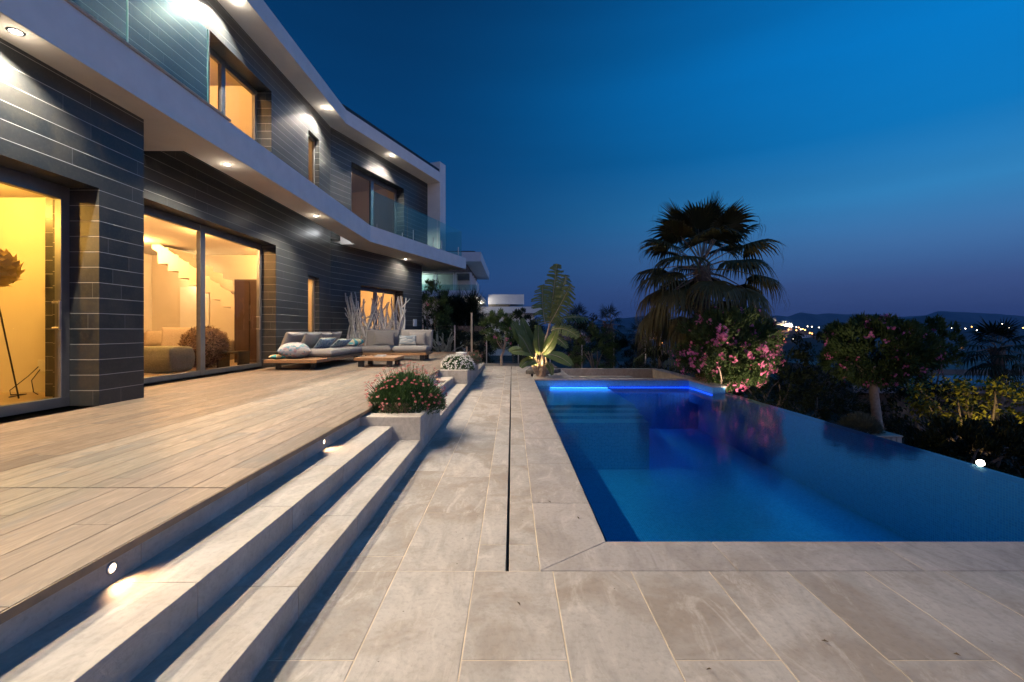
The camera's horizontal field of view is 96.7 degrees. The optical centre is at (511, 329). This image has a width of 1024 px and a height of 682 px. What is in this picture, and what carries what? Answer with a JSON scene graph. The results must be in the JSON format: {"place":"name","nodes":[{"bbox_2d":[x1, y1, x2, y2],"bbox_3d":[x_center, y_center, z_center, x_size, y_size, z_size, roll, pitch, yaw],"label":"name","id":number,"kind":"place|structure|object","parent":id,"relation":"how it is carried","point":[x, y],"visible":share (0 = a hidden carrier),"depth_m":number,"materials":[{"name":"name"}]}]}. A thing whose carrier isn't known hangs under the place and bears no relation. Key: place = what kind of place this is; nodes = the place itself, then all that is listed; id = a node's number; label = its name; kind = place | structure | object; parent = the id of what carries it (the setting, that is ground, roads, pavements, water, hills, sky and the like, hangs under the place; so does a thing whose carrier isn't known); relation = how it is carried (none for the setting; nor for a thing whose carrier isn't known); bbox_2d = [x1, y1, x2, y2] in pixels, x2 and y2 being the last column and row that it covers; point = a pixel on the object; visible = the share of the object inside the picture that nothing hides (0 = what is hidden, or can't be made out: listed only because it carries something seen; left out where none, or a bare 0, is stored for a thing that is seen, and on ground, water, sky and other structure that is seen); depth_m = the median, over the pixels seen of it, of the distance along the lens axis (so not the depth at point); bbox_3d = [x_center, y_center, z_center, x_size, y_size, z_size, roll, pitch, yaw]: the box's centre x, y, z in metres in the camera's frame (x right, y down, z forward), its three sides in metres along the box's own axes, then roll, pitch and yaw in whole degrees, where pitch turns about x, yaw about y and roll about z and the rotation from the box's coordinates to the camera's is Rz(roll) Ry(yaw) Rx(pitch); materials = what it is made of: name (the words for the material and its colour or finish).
{"place":"outdoors","nodes":[
{"label":"outdoors","id":0,"kind":"place"},
{"bbox_2d":[424,284,462,351],"bbox_3d":[-3.078,0.099,21.010,2.069,4.725,2.116,0,0,0],"label":"tree","id":1,"kind":"object","parent":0,"point":[439,307],"visible":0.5,"depth_m":20.78,"materials":[{"name":"green plant"}]},
{"bbox_2d":[433,332,463,351],"bbox_3d":[-2.713,0.604,18.259,1.557,1.070,0.400,0,0,0],"label":"driftwood sculpture","id":2,"kind":"object","parent":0,"point":[447,348],"visible":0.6,"depth_m":18.22,"materials":[{"name":"grey wood"}]},
{"bbox_2d":[422,251,488,351],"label":"neighbour house","id":3,"kind":"structure","parent":0,"point":[469,275],"depth_m":38.35,"materials":[{"name":"paint"}]},
{"bbox_2d":[453,284,489,350],"bbox_3d":[-1.798,0.197,21.028,2.081,4.776,2.103,0,0,0],"label":"tree","id":4,"kind":"object","parent":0,"point":[473,303],"visible":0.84,"depth_m":20.73,"materials":[{"name":"green plant"}]},
{"bbox_2d":[478,308,519,365],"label":"oleander","id":5,"kind":"object","parent":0,"point":[490,319],"visible":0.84,"depth_m":16.56,"materials":[{"name":"green plant"}]},
{"bbox_2d":[485,363,556,367],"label":"garden path","id":6,"kind":"structure","parent":0,"point":[504,364],"depth_m":17.38,"materials":[{"name":"stone"}]},
{"bbox_2d":[422,325,645,367],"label":"fence posts","id":7,"kind":"object","parent":6,"relation":"on","point":[518,345],"visible":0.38,"depth_m":17.88,"materials":[{"name":"wood"}]},
{"bbox_2d":[252,366,1023,681],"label":"terrace paving","id":8,"kind":"structure","parent":0,"point":[416,633],"depth_m":2.10,"materials":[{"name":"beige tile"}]},
{"bbox_2d":[0,363,484,681],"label":"stone steps","id":9,"kind":"structure","parent":8,"relation":"on","point":[229,595],"depth_m":1.94,"materials":[{"name":"stone"}]},
{"bbox_2d":[360,401,439,452],"bbox_3d":[-1.278,1.107,5.440,0.636,0.387,1.340,0,0,0],"label":"stone planter","id":10,"kind":"object","parent":9,"relation":"on","point":[423,426],"visible":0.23,"depth_m":4.77,"materials":[{"name":"stone"}]},
{"bbox_2d":[379,401,408,412],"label":"dry plant","id":11,"kind":"object","parent":10,"relation":"on","point":[397,407],"visible":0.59,"depth_m":5.03,"materials":[{"name":"brown plant"}]},
{"bbox_2d":[365,360,447,413],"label":"daisy bush","id":12,"kind":"object","parent":10,"relation":"in","point":[411,389],"visible":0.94,"depth_m":5.23,"materials":[{"name":"green plant"}]},
{"bbox_2d":[435,380,448,393],"bbox_3d":[-1.430,1.153,7.581,0.347,0.295,2.938,0,0,0],"label":"gravel bed","id":13,"kind":"object","parent":9,"relation":"on","point":[445,384],"visible":0.13,"depth_m":8.66,"materials":[{"name":"stone"}]},
{"bbox_2d":[438,362,478,389],"bbox_3d":[-1.278,1.087,11.415,0.636,0.426,3.290,0,0,0],"label":"stone planter","id":14,"kind":"object","parent":9,"relation":"on","point":[468,377],"visible":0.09,"depth_m":9.77,"materials":[{"name":"stone"}]},
{"bbox_2d":[440,353,474,370],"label":"daisy bush","id":15,"kind":"object","parent":14,"relation":"in","point":[454,362],"visible":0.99,"depth_m":10.17,"materials":[{"name":"white plant"}]},
{"bbox_2d":[464,349,482,364],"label":"daisy bush","id":16,"kind":"object","parent":14,"relation":"in","point":[476,357],"visible":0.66,"depth_m":12.11,"materials":[{"name":"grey plant"}]},
{"bbox_2d":[506,368,511,570],"bbox_3d":[-0.025,1.362,9.326,0.018,0.116,13.748,0,0,0],"label":"drain channel","id":17,"kind":"object","parent":8,"relation":"on","point":[508,532],"visible":0.66,"depth_m":3.60,"materials":[{"name":"metal"}]},
{"bbox_2d":[529,373,562,377],"bbox_3d":[0.950,1.456,13.675,0.900,0.288,2.850,0,0,0],"label":"soil bed","id":18,"kind":"object","parent":8,"relation":"in","point":[556,375],"visible":0.1,"depth_m":12.75,"materials":[{"name":"stone"}]},
{"bbox_2d":[526,367,560,373],"bbox_3d":[0.977,1.255,13.880,1.013,0.130,1.105,0,0,8],"label":"stone edging","id":19,"kind":"object","parent":18,"relation":"on","point":[529,370],"visible":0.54,"depth_m":13.60,"materials":[{"name":"grey stone"}]},
{"bbox_2d":[508,264,588,376],"bbox_3d":[1.109,-0.206,12.682,2.790,3.328,1.273,0,0,-19],"label":"bird of paradise","id":20,"kind":"object","parent":18,"relation":"on","point":[530,343],"visible":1,"depth_m":12.58,"materials":[{"name":"green plant"}]},
{"bbox_2d":[264,0,1023,325],"label":"sky","id":21,"kind":"structure","parent":0,"point":[880,142],"materials":[{"name":"blue"}]},
{"bbox_2d":[420,325,1023,467],"bbox_3d":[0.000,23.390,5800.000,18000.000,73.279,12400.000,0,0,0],"label":"ground","id":22,"kind":"structure","parent":0,"point":[788,345],"depth_m":992.13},
{"bbox_2d":[0,0,465,423],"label":"villa","id":23,"kind":"object","parent":22,"relation":"on","point":[174,163],"visible":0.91,"depth_m":7.49,"materials":[{"name":"tile"}]},
{"bbox_2d":[0,248,25,398],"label":"floor lamp","id":24,"kind":"object","parent":23,"relation":"on","point":[11,271],"visible":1,"depth_m":5.57,"materials":[{"name":"brown metal"}]},
{"bbox_2d":[9,366,39,397],"bbox_3d":[-6.367,0.674,5.951,0.446,0.354,0.285,0,0,43],"label":"lamp cable","id":25,"kind":"object","parent":23,"relation":"on","point":[24,379],"visible":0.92,"depth_m":6.07,"materials":[{"name":"rubber"}]},
{"bbox_2d":[0,166,69,417],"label":"sliding window","id":26,"kind":"structure","parent":23,"relation":"in","point":[61,194],"depth_m":5.08,"materials":[{"name":"grey metal"}]},
{"bbox_2d":[38,360,44,371],"bbox_3d":[-6.360,0.490,6.192,0.180,0.160,0.012,0,0,0],"label":"wall socket","id":27,"kind":"object","parent":23,"relation":"attached to","point":[41,365],"depth_m":6.19,"materials":[{"name":"white plastic"}]},
{"bbox_2d":[144,346,194,372],"bbox_3d":[-7.000,0.591,9.150,0.780,0.522,0.700,0,0,0],"label":"fuzzy pouf","id":28,"kind":"object","parent":23,"relation":"in","point":[164,359],"visible":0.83,"depth_m":8.84,"materials":[{"name":"beige fabric"}]},
{"bbox_2d":[161,327,195,366],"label":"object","id":29,"kind":"object","parent":23,"relation":"on","point":[171,336],"visible":0.2,"depth_m":10.79,"materials":[{"name":"beige fabric"}]},
{"bbox_2d":[144,331,233,359],"bbox_3d":[-8.600,0.414,11.750,2.400,0.773,0.900,0,0,0],"label":"indoor sofa","id":30,"kind":"object","parent":23,"relation":"on","point":[152,338],"visible":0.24,"depth_m":11.84,"materials":[{"name":"beige fabric"}]},
{"bbox_2d":[180,287,208,328],"bbox_3d":[-9.325,-0.207,13.373,0.850,2.085,0.025,0,0,0],"label":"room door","id":31,"kind":"structure","parent":23,"relation":"in","point":[187,294],"depth_m":13.36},
{"bbox_2d":[144,205,261,383],"bbox_3d":[-5.890,-0.560,8.615,0.150,2.850,4.130,0,0,0],"label":"sliding window","id":32,"kind":"structure","parent":23,"relation":"in","point":[201,230],"depth_m":8.61,"materials":[{"name":"grey metal"}]},
{"bbox_2d":[177,325,230,367],"bbox_3d":[-6.918,0.378,10.249,1.023,1.025,1.020,0,0,23],"label":"woven ball","id":33,"kind":"object","parent":23,"relation":"on","point":[216,341],"visible":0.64,"depth_m":10.04,"materials":[{"name":"brown wicker"}]},
{"bbox_2d":[217,351,249,367],"bbox_3d":[-6.360,0.671,10.375,0.520,0.360,0.450,0,0,0],"label":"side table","id":34,"kind":"object","parent":23,"relation":"on","point":[243,357],"visible":0.77,"depth_m":10.34,"materials":[{"name":"wood"}]},
{"bbox_2d":[210,48,256,141],"bbox_3d":[-5.911,-4.345,9.410,0.107,2.290,2.140,0,0,0],"label":"window","id":35,"kind":"structure","parent":23,"relation":"in","point":[223,67],"depth_m":9.31,"materials":[{"name":"grey metal"}]},
{"bbox_2d":[234,279,256,362],"bbox_3d":[-6.760,-0.224,12.014,0.820,2.150,0.572,0,0,0],"label":"door frame","id":36,"kind":"object","parent":23,"relation":"on","point":[245,315],"visible":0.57,"depth_m":11.73,"materials":[{"name":"brown wood"}]},
{"bbox_2d":[308,276,314,331],"bbox_3d":[-5.812,-0.312,12.720,0.305,2.355,0.700,0,0,0],"label":"window","id":37,"kind":"structure","parent":23,"relation":"in","point":[311,280],"depth_m":13.07,"materials":[{"name":"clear glass"}]},
{"bbox_2d":[309,135,314,183],"bbox_3d":[-5.812,-4.325,12.740,0.305,2.250,0.680,0,0,0],"label":"window","id":38,"kind":"structure","parent":23,"relation":"in","point":[311,141],"depth_m":13.05,"materials":[{"name":"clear glass"}]},
{"bbox_2d":[352,168,396,233],"bbox_3d":[-5.044,-4.330,16.342,0.092,2.260,3.030,0,0,20],"label":"balcony door","id":39,"kind":"structure","parent":23,"relation":"in","point":[372,181],"depth_m":16.32,"materials":[{"name":"grey metal"}]},
{"bbox_2d":[361,287,395,329],"bbox_3d":[-4.978,-0.312,16.525,0.092,2.355,2.520,0,0,20],"label":"window","id":40,"kind":"structure","parent":23,"relation":"in","point":[375,291],"depth_m":16.54,"materials":[{"name":"metal"}]},
{"bbox_2d":[422,278,453,351],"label":"garden shrub","id":41,"kind":"object","parent":22,"relation":"on","point":[431,287],"visible":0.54,"depth_m":19.61,"materials":[{"name":"green plant"}]},
{"bbox_2d":[431,331,462,351],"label":"garden shrub","id":42,"kind":"object","parent":22,"relation":"on","point":[445,342],"visible":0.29,"depth_m":19.38,"materials":[{"name":"green plant"}]},
{"bbox_2d":[422,306,491,353],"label":"garden shrub","id":43,"kind":"object","parent":22,"relation":"on","point":[455,321],"visible":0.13,"depth_m":21.61,"materials":[{"name":"green plant"}]},
{"bbox_2d":[449,288,468,341],"bbox_3d":[-2.586,0.225,21.986,2.152,4.746,2.075,0,0,0],"label":"tree","id":44,"kind":"object","parent":22,"relation":"on","point":[460,305],"visible":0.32,"depth_m":21.73,"materials":[{"name":"green plant"}]},
{"bbox_2d":[447,328,489,358],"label":"garden shrub","id":45,"kind":"object","parent":22,"relation":"on","point":[461,337],"visible":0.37,"depth_m":19.34,"materials":[{"name":"green plant"}]},
{"bbox_2d":[471,313,472,352],"bbox_3d":[-1.558,0.375,17.600,0.070,2.050,0.070,0,0,0],"label":"wooden post","id":46,"kind":"object","parent":22,"relation":"on","point":[472,332],"visible":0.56,"depth_m":17.57,"materials":[{"name":"brown wood"}]},
{"bbox_2d":[459,316,503,362],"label":"garden shrub","id":47,"kind":"object","parent":22,"relation":"on","point":[475,339],"visible":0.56,"depth_m":18.68,"materials":[{"name":"green plant"}]},
{"bbox_2d":[479,294,541,355],"bbox_3d":[-0.200,-0.400,42.250,5.600,5.400,5.500,0,0,0],"label":"neighbour annex","id":48,"kind":"object","parent":22,"relation":"on","point":[504,302],"visible":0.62,"depth_m":40.00,"materials":[{"name":"stone"}]},
{"bbox_2d":[500,307,544,361],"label":"garden shrub","id":49,"kind":"object","parent":22,"relation":"on","point":[519,312],"visible":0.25,"depth_m":20.99,"materials":[{"name":"green plant"}]},
{"bbox_2d":[509,321,556,362],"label":"garden shrub","id":50,"kind":"object","parent":22,"relation":"on","point":[532,328],"visible":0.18,"depth_m":19.84,"materials":[{"name":"green plant"}]},
{"bbox_2d":[550,312,602,367],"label":"garden shrub","id":51,"kind":"object","parent":22,"relation":"on","point":[580,327],"visible":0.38,"depth_m":19.72,"materials":[{"name":"green plant"}]},
{"bbox_2d":[563,302,592,367],"bbox_3d":[3.433,1.030,23.966,1.792,5.112,1.917,0,0,0],"label":"fan palm","id":52,"kind":"object","parent":22,"relation":"on","point":[578,310],"visible":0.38,"depth_m":23.84,"materials":[{"name":"green plant"}]},
{"bbox_2d":[568,320,621,367],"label":"garden shrub","id":53,"kind":"object","parent":22,"relation":"on","point":[592,362],"visible":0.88,"depth_m":17.36,"materials":[{"name":"green plant"}]},
{"bbox_2d":[595,304,626,367],"bbox_3d":[4.674,0.958,22.011,1.782,4.730,1.716,0,0,0],"label":"fan palm","id":54,"kind":"object","parent":22,"relation":"on","point":[609,327],"visible":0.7,"depth_m":21.82,"materials":[{"name":"green plant"}]},
{"bbox_2d":[599,334,650,367],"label":"garden shrub","id":55,"kind":"object","parent":22,"relation":"on","point":[622,343],"visible":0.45,"depth_m":18.19,"materials":[{"name":"green plant"}]},
{"bbox_2d":[559,368,694,377],"bbox_3d":[3.190,1.675,13.805,3.580,0.750,3.090,0,0,0],"label":"spa basin","id":56,"kind":"object","parent":22,"relation":"in","point":[610,373],"visible":0.15,"depth_m":15.10,"materials":[{"name":"stone"}]},
{"bbox_2d":[623,315,654,366],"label":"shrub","id":57,"kind":"object","parent":22,"relation":"on","point":[629,331],"visible":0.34,"depth_m":22.91,"materials":[{"name":"green plant"}]},
{"bbox_2d":[633,314,677,372],"bbox_3d":[5.326,0.657,16.250,1.919,3.027,1.988,0,0,0],"label":"young palm","id":58,"kind":"object","parent":22,"relation":"on","point":[659,364],"visible":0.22,"depth_m":16.24,"materials":[{"name":"green plant"}]},
{"bbox_2d":[633,345,689,374],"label":"garden shrub","id":59,"kind":"object","parent":22,"relation":"on","point":[665,357],"visible":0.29,"depth_m":15.68,"materials":[{"name":"green plant"}]},
{"bbox_2d":[628,191,788,379],"bbox_3d":[5.595,-0.479,13.113,4.504,7.087,4.234,0,0,0],"label":"fan palm","id":60,"kind":"object","parent":22,"relation":"on","point":[711,224],"visible":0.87,"depth_m":12.44,"materials":[{"name":"green plant"}]},
{"bbox_2d":[668,303,790,392],"bbox_3d":[5.462,0.475,11.616,2.864,2.375,2.711,0,0,0],"label":"oleander","id":61,"kind":"object","parent":22,"relation":"on","point":[761,349],"visible":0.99,"depth_m":10.96,"materials":[{"name":"pink plant"}]},
{"bbox_2d":[725,346,827,413],"bbox_3d":[7.815,1.711,13.926,3.114,2.566,2.699,0,0,28],"label":"slope shrub","id":62,"kind":"object","parent":22,"relation":"on","point":[781,397],"visible":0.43,"depth_m":13.41,"materials":[{"name":"green plant"}]},
{"bbox_2d":[535,381,1023,542],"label":"pool basin","id":63,"kind":"object","parent":22,"relation":"in","point":[673,465],"visible":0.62,"depth_m":7.05,"materials":[{"name":"liquid"}]},
{"bbox_2d":[550,387,606,387],"bbox_3d":[1.750,1.525,11.925,1.500,0.020,0.020,0,0,0],"label":"pool light strip","id":64,"kind":"object","parent":63,"relation":"attached to","point":[578,387],"visible":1,"depth_m":11.92,"materials":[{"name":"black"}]},
{"bbox_2d":[610,387,687,387],"bbox_3d":[3.595,1.515,11.925,2.070,0.020,0.020,0,0,0],"label":"pool light strip","id":65,"kind":"object","parent":63,"relation":"attached to","point":[648,387],"visible":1,"depth_m":11.91,"materials":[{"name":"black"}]},
{"bbox_2d":[518,378,1023,570],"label":"pool coping","id":66,"kind":"object","parent":63,"relation":"on","point":[568,539],"visible":0.82,"depth_m":2.70,"materials":[{"name":"stone"}]},
{"bbox_2d":[539,327,1022,399],"bbox_3d":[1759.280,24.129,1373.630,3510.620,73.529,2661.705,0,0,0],"label":"distant groves","id":67,"kind":"object","parent":22,"relation":"on","point":[744,392],"visible":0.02,"depth_m":55.42,"materials":[{"name":"green plant"}]},
{"bbox_2d":[773,318,791,326],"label":"hilltop church","id":68,"kind":"structure","parent":22,"relation":"on","point":[785,323],"depth_m":1223.00,"materials":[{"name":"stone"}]},
{"bbox_2d":[751,367,869,422],"bbox_3d":[9.702,2.311,15.028,3.558,2.342,3.248,0,0,-28],"label":"slope shrub","id":69,"kind":"object","parent":22,"relation":"on","point":[823,416],"visible":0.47,"depth_m":14.28,"materials":[{"name":"green plant"}]},
{"bbox_2d":[776,331,854,415],"bbox_3d":[12.821,1.819,18.930,3.723,3.775,3.117,0,0,0],"label":"slope shrub","id":70,"kind":"object","parent":22,"relation":"on","point":[808,345],"visible":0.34,"depth_m":18.86,"materials":[{"name":"green plant"}]},
{"bbox_2d":[851,428,902,442],"bbox_3d":[6.859,2.305,8.900,0.960,0.630,0.740,0,0,0],"label":"stone trough","id":71,"kind":"object","parent":22,"relation":"on","point":[892,437],"visible":0.14,"depth_m":8.55,"materials":[{"name":"stone"}]},
{"bbox_2d":[836,411,885,435],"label":"lavender bush","id":72,"kind":"object","parent":71,"relation":"on","point":[864,423],"visible":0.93,"depth_m":8.75,"materials":[{"name":"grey plant"}]},
{"bbox_2d":[815,310,949,430],"bbox_3d":[9.723,1.496,12.101,2.784,4.065,2.716,0,0,29],"label":"oleander","id":73,"kind":"object","parent":22,"relation":"on","point":[900,362],"visible":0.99,"depth_m":11.55,"materials":[{"name":"green plant"}]},
{"bbox_2d":[843,372,949,432],"bbox_3d":[15.148,2.700,18.038,3.447,2.867,3.285,0,0,-41],"label":"slope shrub","id":74,"kind":"object","parent":22,"relation":"on","point":[883,406],"visible":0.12,"depth_m":17.61,"materials":[{"name":"green plant"}]},
{"bbox_2d":[777,361,1023,450],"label":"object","id":75,"kind":"structure","parent":22,"relation":"on","point":[950,371],"depth_m":19.84,"materials":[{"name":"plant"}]},
{"bbox_2d":[862,380,994,440],"bbox_3d":[13.627,2.923,14.988,3.464,2.691,2.779,0,0,29],"label":"slope shrub","id":76,"kind":"object","parent":22,"relation":"on","point":[900,394],"visible":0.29,"depth_m":15.11,"materials":[{"name":"green plant"}]},
{"bbox_2d":[915,313,969,429],"bbox_3d":[15.831,1.799,17.073,1.966,4.879,1.758,0,0,-25],"label":"slope shrub","id":77,"kind":"object","parent":22,"relation":"on","point":[938,324],"visible":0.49,"depth_m":16.69,"materials":[{"name":"green plant"}]},
{"bbox_2d":[897,373,1023,456],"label":"shrub","id":78,"kind":"object","parent":22,"relation":"on","point":[964,386],"visible":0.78,"depth_m":12.29,"materials":[{"name":"green plant"}]},
{"bbox_2d":[902,413,1023,478],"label":"slope shrub","id":79,"kind":"object","parent":22,"relation":"on","point":[933,439],"visible":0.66,"depth_m":8.36,"materials":[{"name":"green plant"}]},
{"bbox_2d":[975,459,985,466],"bbox_3d":[5.330,1.838,5.172,0.100,0.741,0.084,0,0,-36],"label":"garden lamp","id":80,"kind":"object","parent":22,"relation":"on","point":[980,462],"visible":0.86,"depth_m":5.15,"materials":[{"name":"metal"}]},
{"bbox_2d":[945,413,1023,478],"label":"slope shrub","id":81,"kind":"object","parent":22,"relation":"on","point":[1011,420],"visible":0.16,"depth_m":9.09,"materials":[{"name":"green plant"}]},
{"bbox_2d":[954,317,1023,449],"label":"fan palm","id":82,"kind":"object","parent":22,"relation":"on","point":[999,357],"visible":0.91,"depth_m":17.33,"materials":[{"name":"green plant"}]},
{"bbox_2d":[543,311,1023,329],"bbox_3d":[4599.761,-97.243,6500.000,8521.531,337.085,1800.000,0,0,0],"label":"hills","id":83,"kind":"structure","parent":0,"point":[801,319],"depth_m":6259.17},
{"bbox_2d":[543,316,1023,338],"bbox_3d":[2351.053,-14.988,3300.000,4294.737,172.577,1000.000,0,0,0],"label":"hills","id":84,"kind":"structure","parent":0,"point":[816,329],"depth_m":3119.84,"materials":[{"name":"black"}]},
{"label":"deck bed","id":85,"kind":"structure","parent":0,"visible":0},
{"bbox_2d":[0,373,437,653],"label":"deck riser","id":86,"kind":"object","parent":85,"relation":"on","point":[20,627],"visible":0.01,"depth_m":1.94,"materials":[{"name":"stone"}]},
{"bbox_2d":[106,561,117,574],"bbox_3d":[-1.590,0.948,1.810,0.006,0.049,0.049,0,0,0],"label":"step light","id":87,"kind":"object","parent":86,"relation":"attached to","point":[111,568],"visible":1,"depth_m":1.81,"materials":[{"name":"glass"}]},
{"bbox_2d":[0,352,469,612],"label":"deck floor","id":88,"kind":"structure","parent":85,"relation":"on","point":[81,487],"depth_m":3.23,"materials":[{"name":"brown wood"}]},
{"bbox_2d":[0,352,471,624],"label":"deck nosing","id":89,"kind":"object","parent":88,"relation":"attached to","point":[30,601],"visible":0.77,"depth_m":1.90,"materials":[{"name":"beige wood"}]},
{"bbox_2d":[264,332,362,368],"bbox_3d":[-4.750,0.460,11.300,1.219,0.811,3.300,0,0,0],"label":"corner sofa","id":90,"kind":"object","parent":88,"relation":"on","point":[314,356],"visible":0.54,"depth_m":10.47,"materials":[{"name":"grey fabric"}]},
{"bbox_2d":[269,354,285,358],"bbox_3d":[-5.120,0.590,9.950,0.340,0.101,0.300,0,0,-23],"label":"cloth","id":91,"kind":"object","parent":90,"relation":"on","point":[276,356],"visible":0.88,"depth_m":9.84,"materials":[{"name":"fabric"}]},
{"bbox_2d":[277,342,310,358],"bbox_3d":[-4.860,0.465,10.160,0.660,0.360,0.620,0,0,-25],"label":"cushion","id":92,"kind":"object","parent":90,"relation":"on","point":[294,350],"visible":0.98,"depth_m":9.93,"materials":[{"name":"fabric"}]},
{"bbox_2d":[301,333,320,347],"bbox_3d":[-4.860,0.265,10.950,0.170,0.420,0.550,29,7,12],"label":"cushion","id":93,"kind":"object","parent":90,"relation":"on","point":[310,340],"visible":0.78,"depth_m":10.86,"materials":[{"name":"grey fabric"}]},
{"bbox_2d":[314,337,336,347],"bbox_3d":[-4.580,0.335,11.120,0.151,0.386,0.557,44,14,15],"label":"cushion","id":94,"kind":"object","parent":90,"relation":"on","point":[325,342],"visible":0.87,"depth_m":11.02,"materials":[{"name":"blue fabric"}]},
{"bbox_2d":[318,333,332,340],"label":"cushion","id":95,"kind":"object","parent":90,"relation":"on","point":[324,335],"visible":0.36,"depth_m":11.62,"materials":[{"name":"grey fabric"}]},
{"bbox_2d":[331,332,341,343],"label":"cushion","id":96,"kind":"object","parent":90,"relation":"on","point":[337,335],"visible":0.38,"depth_m":12.40,"materials":[{"name":"grey fabric"}]},
{"bbox_2d":[331,338,352,346],"bbox_3d":[-4.500,0.355,12.000,0.386,0.143,0.557,-37,-12,16],"label":"cushion","id":97,"kind":"object","parent":90,"relation":"on","point":[341,342],"visible":0.95,"depth_m":11.87,"materials":[{"name":"blue fabric"}]},
{"bbox_2d":[346,338,364,345],"bbox_3d":[-4.420,0.365,12.650,0.400,0.221,0.580,0,8,20],"label":"cushion","id":98,"kind":"object","parent":90,"relation":"on","point":[355,342],"visible":0.61,"depth_m":12.54,"materials":[{"name":"fabric"}]},
{"bbox_2d":[345,292,409,356],"bbox_3d":[-4.269,-0.155,14.351,2.117,2.102,0.366,0,0,0],"label":"driftwood screen","id":99,"kind":"object","parent":88,"relation":"on","point":[358,329],"visible":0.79,"depth_m":14.33,"materials":[{"name":"grey wood"}]},
{"bbox_2d":[354,356,403,366],"bbox_3d":[-3.180,0.757,10.980,0.940,0.215,0.950,0,0,0],"label":"coffee table","id":100,"kind":"object","parent":88,"relation":"on","point":[372,359],"visible":0.98,"depth_m":10.57,"materials":[{"name":"brown wood"}]},
{"bbox_2d":[360,330,432,360],"bbox_3d":[-3.330,0.432,13.132,1.960,0.866,1.043,0,0,0],"label":"corner sofa","id":101,"kind":"object","parent":88,"relation":"on","point":[422,351],"visible":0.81,"depth_m":12.73,"materials":[{"name":"grey fabric"}]},
{"bbox_2d":[373,332,394,345],"bbox_3d":[-3.720,0.265,13.250,0.620,0.420,0.160,0,-14,0],"label":"cushion","id":102,"kind":"object","parent":101,"relation":"on","point":[383,338],"visible":0.94,"depth_m":13.19,"materials":[{"name":"grey fabric"}]},
{"bbox_2d":[399,335,415,344],"bbox_3d":[-3.020,0.305,13.161,0.500,0.300,0.131,0,-18,-4],"label":"cushion","id":103,"kind":"object","parent":101,"relation":"on","point":[407,340],"visible":0.95,"depth_m":13.11,"materials":[{"name":"fabric"}]},
{"bbox_2d":[409,332,425,344],"bbox_3d":[-2.760,0.265,13.280,0.500,0.400,0.151,0,-14,0],"label":"cushion","id":104,"kind":"object","parent":101,"relation":"on","point":[420,338],"visible":0.67,"depth_m":13.23,"materials":[{"name":"grey fabric"}]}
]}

